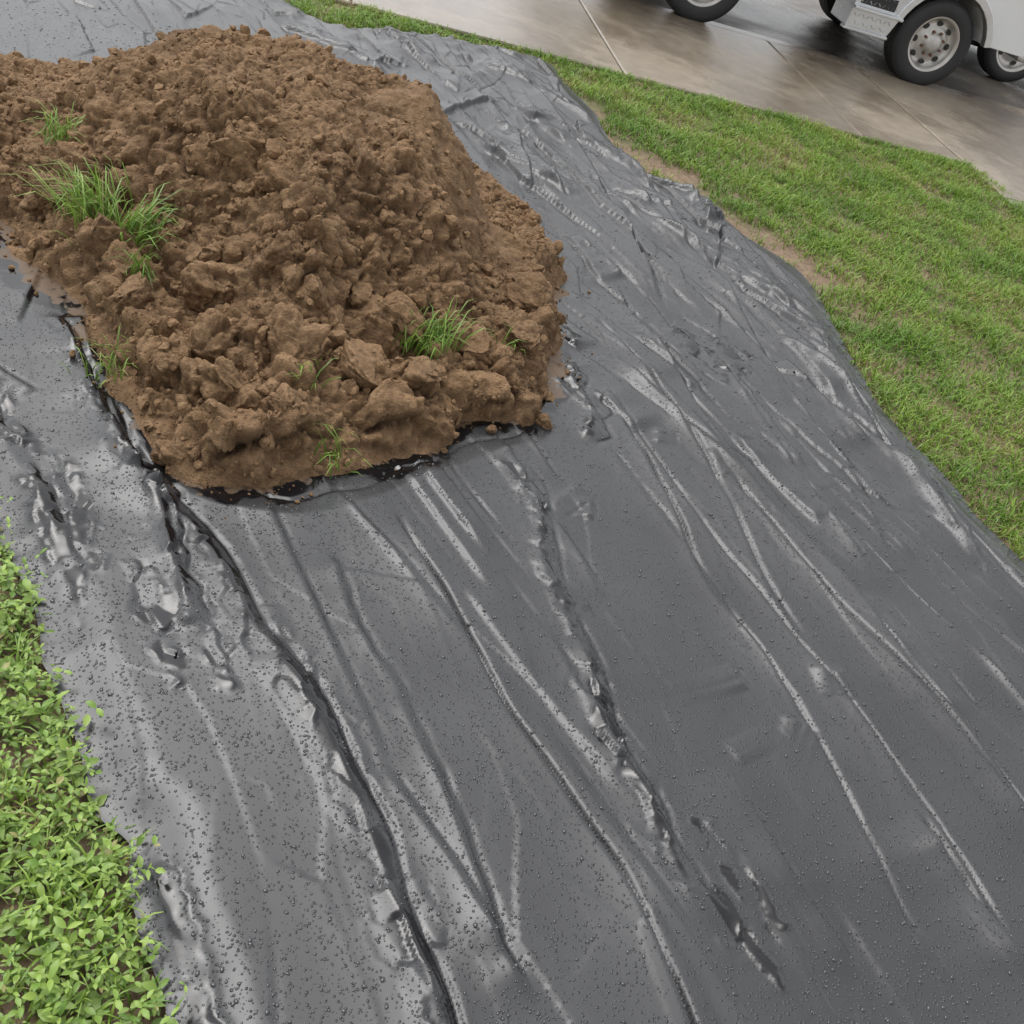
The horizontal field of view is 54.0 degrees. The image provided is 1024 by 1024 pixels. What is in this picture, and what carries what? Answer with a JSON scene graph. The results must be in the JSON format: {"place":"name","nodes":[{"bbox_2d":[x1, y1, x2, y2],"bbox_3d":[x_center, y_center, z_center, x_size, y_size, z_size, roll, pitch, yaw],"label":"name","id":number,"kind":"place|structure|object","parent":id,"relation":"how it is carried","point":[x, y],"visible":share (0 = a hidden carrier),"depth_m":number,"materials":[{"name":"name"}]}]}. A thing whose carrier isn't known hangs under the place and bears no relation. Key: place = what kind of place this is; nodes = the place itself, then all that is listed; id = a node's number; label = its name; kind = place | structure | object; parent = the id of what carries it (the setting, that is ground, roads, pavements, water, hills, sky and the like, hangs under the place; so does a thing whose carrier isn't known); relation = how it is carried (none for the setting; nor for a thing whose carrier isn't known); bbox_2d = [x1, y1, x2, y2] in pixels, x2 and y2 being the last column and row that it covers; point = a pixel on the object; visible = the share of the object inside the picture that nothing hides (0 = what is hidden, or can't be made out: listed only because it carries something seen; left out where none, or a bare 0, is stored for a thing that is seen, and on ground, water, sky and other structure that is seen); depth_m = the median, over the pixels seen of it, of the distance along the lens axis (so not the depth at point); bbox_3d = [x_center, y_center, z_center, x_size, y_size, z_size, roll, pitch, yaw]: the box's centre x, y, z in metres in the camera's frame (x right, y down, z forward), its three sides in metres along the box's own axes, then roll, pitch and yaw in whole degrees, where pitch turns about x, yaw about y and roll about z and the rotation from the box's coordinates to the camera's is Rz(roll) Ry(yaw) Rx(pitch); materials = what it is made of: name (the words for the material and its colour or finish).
{"place":"outdoors","nodes":[
{"label":"outdoors","id":0,"kind":"place"},
{"bbox_2d":[0,0,1023,1023],"bbox_3d":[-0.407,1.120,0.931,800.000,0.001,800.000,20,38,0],"label":"ground","id":1,"kind":"structure","parent":0,"point":[768,243],"depth_m":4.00,"materials":[{"name":"green plant"}]},
{"bbox_2d":[0,496,187,1023],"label":"broadleaf weeds","id":2,"kind":"object","parent":1,"relation":"on","point":[42,975],"visible":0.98,"depth_m":1.48,"materials":[{"name":"green plant"}]},
{"bbox_2d":[0,24,592,518],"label":"dirt pile","id":3,"kind":"object","parent":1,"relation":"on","point":[350,216],"visible":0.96,"depth_m":2.63,"materials":[{"name":"soil"}]},
{"bbox_2d":[19,99,89,147],"bbox_3d":[-1.291,-1.101,2.884,0.249,0.102,0.217,-4,44,-27],"label":"grass tuft","id":4,"kind":"object","parent":3,"relation":"on","point":[59,134],"visible":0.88,"depth_m":2.89,"materials":[{"name":"green plant"}]},
{"bbox_2d":[11,154,133,246],"bbox_3d":[-1.126,-0.828,2.593,0.350,0.167,0.355,34,40,17],"label":"grass tuft","id":5,"kind":"object","parent":3,"relation":"on","point":[84,211],"visible":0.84,"depth_m":2.59,"materials":[{"name":"green plant"}]},
{"bbox_2d":[58,324,140,387],"bbox_3d":[-0.942,-0.369,2.329,0.208,0.116,0.182,20,38,0],"label":"grass tuft","id":6,"kind":"object","parent":3,"relation":"on","point":[113,362],"visible":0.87,"depth_m":2.32,"materials":[{"name":"green plant"}]},
{"bbox_2d":[102,242,162,287],"bbox_3d":[-0.911,-0.574,2.412,0.141,0.108,0.223,7,40,-16],"label":"grass tuft","id":7,"kind":"object","parent":3,"relation":"on","point":[143,272],"visible":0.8,"depth_m":2.45,"materials":[{"name":"green plant"}]},
{"bbox_2d":[94,176,195,257],"bbox_3d":[-0.923,-0.750,2.573,0.300,0.149,0.345,4,41,-20],"label":"grass tuft","id":8,"kind":"object","parent":3,"relation":"on","point":[131,226],"visible":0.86,"depth_m":2.56,"materials":[{"name":"green plant"}]},
{"bbox_2d":[284,357,340,390],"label":"grass tuft","id":9,"kind":"object","parent":3,"relation":"on","point":[301,367],"visible":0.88,"depth_m":2.31,"materials":[{"name":"green plant"}]},
{"bbox_2d":[313,424,369,478],"bbox_3d":[-0.401,-0.131,2.277,0.136,0.110,0.137,-6,45,-30],"label":"grass tuft","id":10,"kind":"object","parent":3,"relation":"on","point":[335,457],"visible":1,"depth_m":2.28,"materials":[{"name":"green plant"}]},
{"bbox_2d":[392,306,470,360],"bbox_3d":[-0.212,-0.461,2.589,0.207,0.113,0.286,34,40,17],"label":"grass tuft","id":11,"kind":"object","parent":3,"relation":"on","point":[425,340],"visible":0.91,"depth_m":2.58,"materials":[{"name":"green plant"}]},
{"bbox_2d":[425,292,489,356],"bbox_3d":[-0.164,-0.503,2.631,0.174,0.120,0.241,-12,48,-34],"label":"grass tuft","id":12,"kind":"object","parent":3,"relation":"on","point":[445,328],"visible":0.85,"depth_m":2.60,"materials":[{"name":"green plant"}]},
{"bbox_2d":[488,325,525,353],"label":"grass tuft","id":13,"kind":"object","parent":3,"relation":"on","point":[514,345],"visible":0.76,"depth_m":2.68,"materials":[{"name":"green plant"}]},
{"bbox_2d":[0,0,1023,1023],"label":"plastic sheet","id":14,"kind":"object","parent":1,"relation":"on","point":[498,99],"visible":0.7,"depth_m":2.04,"materials":[{"name":"black plastic"}]},
{"bbox_2d":[0,0,1023,1023],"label":"rain drops","id":15,"kind":"object","parent":14,"relation":"on","point":[234,1002],"visible":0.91,"depth_m":1.86,"materials":[{"name":"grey liquid"}]},
{"bbox_2d":[624,0,1023,112],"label":"curb","id":16,"kind":"structure","parent":1,"relation":"on","point":[815,52],"depth_m":7.68,"materials":[{"name":"concrete"}]},
{"bbox_2d":[325,0,960,162],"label":"sidewalk","id":17,"kind":"structure","parent":0,"point":[680,52],"depth_m":6.33,"materials":[{"name":"concrete"}]},
{"bbox_2d":[639,0,1023,108],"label":"street","id":18,"kind":"structure","parent":0,"point":[810,24],"depth_m":8.41,"materials":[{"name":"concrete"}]},
{"bbox_2d":[666,0,1023,85],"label":"service truck","id":19,"kind":"object","parent":18,"relation":"on","point":[927,42],"visible":1,"depth_m":7.51,"materials":[{"name":"metal"}]},
{"bbox_2d":[971,38,1023,81],"bbox_3d":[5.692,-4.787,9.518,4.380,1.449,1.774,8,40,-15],"label":"wheel","id":20,"kind":"object","parent":19,"relation":"attached to","point":[998,65],"visible":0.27,"depth_m":8.93,"materials":[{"name":"black rubber"}]},
{"bbox_2d":[856,67,1023,216],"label":"driveway","id":21,"kind":"structure","parent":0,"point":[987,138],"depth_m":7.12,"materials":[{"name":"concrete"}]}
]}

